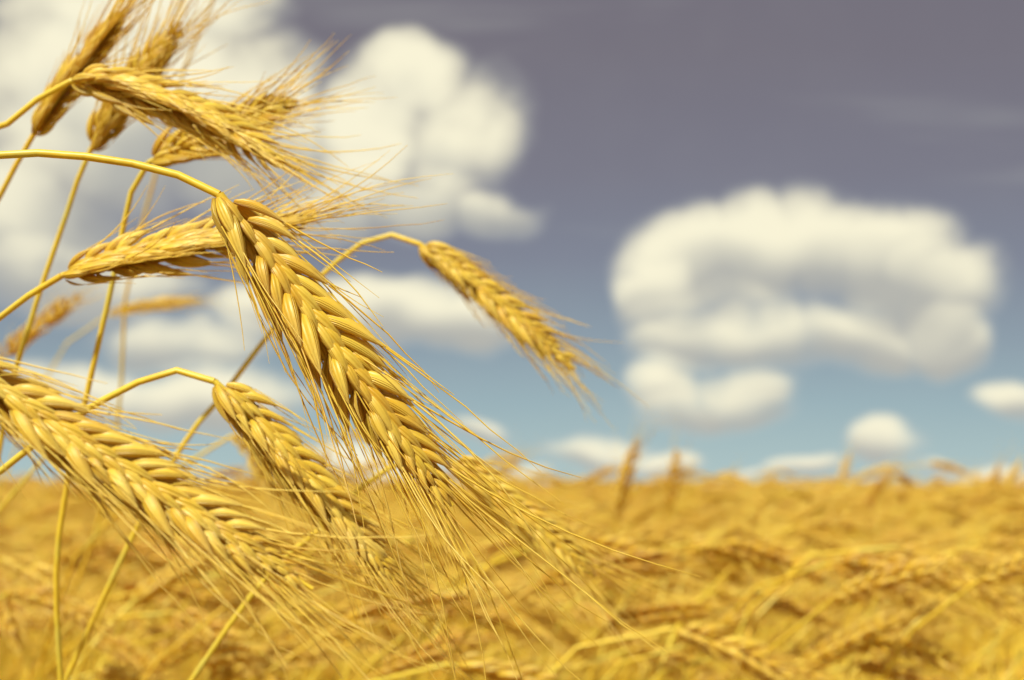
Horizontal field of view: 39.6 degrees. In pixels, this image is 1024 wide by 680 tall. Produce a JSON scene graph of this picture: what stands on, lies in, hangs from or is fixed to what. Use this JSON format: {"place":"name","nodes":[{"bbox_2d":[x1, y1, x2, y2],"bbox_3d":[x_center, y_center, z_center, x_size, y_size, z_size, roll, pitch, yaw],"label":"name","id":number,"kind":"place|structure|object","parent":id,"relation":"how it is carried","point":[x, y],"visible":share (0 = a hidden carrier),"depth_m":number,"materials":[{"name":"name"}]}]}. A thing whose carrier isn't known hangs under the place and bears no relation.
{"place":"outdoors","nodes":[
{"label":"outdoors","id":0,"kind":"place"},
{"bbox_2d":[0,424,1023,679],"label":"rye field","id":1,"kind":"structure","parent":0,"point":[828,554],"depth_m":1.24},
{"bbox_2d":[0,0,1023,487],"label":"sky","id":2,"kind":"structure","parent":0,"point":[790,229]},
{"label":"field","id":3,"kind":"structure","parent":0,"visible":0},
{"bbox_2d":[0,272,120,359],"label":"wheat ear","id":4,"kind":"object","parent":3,"relation":"on","point":[59,313],"visible":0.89,"depth_m":1.05},
{"bbox_2d":[0,425,130,510],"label":"stalk","id":5,"kind":"object","parent":3,"relation":"on","point":[16,489],"depth_m":0.76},
{"bbox_2d":[0,0,157,200],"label":"wheat ear","id":6,"kind":"object","parent":3,"relation":"on","point":[101,41],"visible":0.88,"depth_m":0.50},
{"bbox_2d":[0,281,237,492],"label":"stalk","id":7,"kind":"object","parent":3,"relation":"on","point":[146,305],"visible":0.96,"depth_m":1.36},
{"bbox_2d":[30,0,214,679],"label":"stalk","id":8,"kind":"object","parent":3,"relation":"on","point":[75,586],"visible":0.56,"depth_m":0.93,"materials":[{"name":"plant"}]},
{"bbox_2d":[0,0,270,458],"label":"wheat ear","id":9,"kind":"object","parent":3,"relation":"on","point":[105,119],"visible":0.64,"depth_m":0.52},
{"bbox_2d":[36,506,251,679],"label":"stalk","id":10,"kind":"object","parent":3,"relation":"on","point":[88,543],"visible":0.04,"depth_m":0.86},
{"bbox_2d":[74,433,315,679],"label":"stalk","id":11,"kind":"object","parent":3,"relation":"on","point":[255,469],"visible":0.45,"depth_m":0.86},
{"bbox_2d":[0,52,418,245],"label":"wheat ear","id":12,"kind":"object","parent":3,"relation":"on","point":[138,95],"visible":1,"depth_m":0.44},
{"bbox_2d":[0,146,447,320],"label":"wheat ear","id":13,"kind":"object","parent":3,"relation":"on","point":[183,245],"visible":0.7,"depth_m":0.42},
{"bbox_2d":[53,35,396,679],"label":"stalk","id":14,"kind":"object","parent":3,"relation":"on","point":[164,154],"visible":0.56,"depth_m":0.48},
{"bbox_2d":[0,357,451,679],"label":"wheat ear","id":15,"kind":"object","parent":3,"relation":"on","point":[129,473],"visible":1,"depth_m":0.29},
{"bbox_2d":[0,367,527,679],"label":"wheat ear","id":16,"kind":"object","parent":3,"relation":"on","point":[281,453],"visible":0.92,"depth_m":0.41},
{"bbox_2d":[0,149,699,679],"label":"wheat ear","id":17,"kind":"object","parent":3,"relation":"on","point":[326,335],"visible":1,"depth_m":0.35,"materials":[{"name":"plant"}]},
{"bbox_2d":[64,232,646,679],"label":"stalk","id":18,"kind":"object","parent":3,"relation":"on","point":[462,274],"visible":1,"depth_m":0.55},
{"bbox_2d":[289,539,425,651],"bbox_3d":[-0.351,0.766,0.926,0.603,1.270,0.057,0,-6,5],"label":"stalk","id":19,"kind":"object","parent":3,"relation":"on","point":[339,555],"visible":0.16,"depth_m":0.95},
{"bbox_2d":[189,456,691,679],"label":"stalk","id":20,"kind":"object","parent":3,"relation":"on","point":[574,560],"visible":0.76,"depth_m":0.52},
{"bbox_2d":[415,570,551,672],"bbox_3d":[-0.229,0.824,1.286,0.550,1.231,0.075,-1,-6,6],"label":"stalk","id":21,"kind":"object","parent":3,"relation":"on","point":[521,644],"visible":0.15,"depth_m":1.30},
{"bbox_2d":[510,511,607,670],"bbox_3d":[-0.143,0.822,1.492,0.512,1.277,0.083,-1,-6,7],"label":"stalk","id":22,"kind":"object","parent":3,"relation":"on","point":[571,523],"visible":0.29,"depth_m":1.51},
{"bbox_2d":[602,400,673,679],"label":"stalk","id":23,"kind":"object","parent":3,"relation":"on","point":[622,487],"visible":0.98,"depth_m":1.51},
{"bbox_2d":[657,421,695,669],"bbox_3d":[0.032,0.803,1.917,0.455,1.404,0.124,-1,-6,12],"label":"stalk","id":24,"kind":"object","parent":3,"relation":"on","point":[669,496],"visible":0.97,"depth_m":1.91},
{"bbox_2d":[699,567,801,676],"bbox_3d":[0.082,0.848,1.596,0.527,1.248,0.094,-1,-6,8],"label":"stalk","id":25,"kind":"object","parent":3,"relation":"on","point":[776,588],"visible":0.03,"depth_m":1.61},
{"bbox_2d":[854,448,919,678],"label":"stalk","id":26,"kind":"object","parent":3,"relation":"on","point":[876,490],"visible":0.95,"depth_m":2.62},
{"bbox_2d":[847,589,956,679],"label":"stalk","id":27,"kind":"object","parent":3,"relation":"on","point":[908,617],"visible":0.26,"depth_m":1.10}
]}

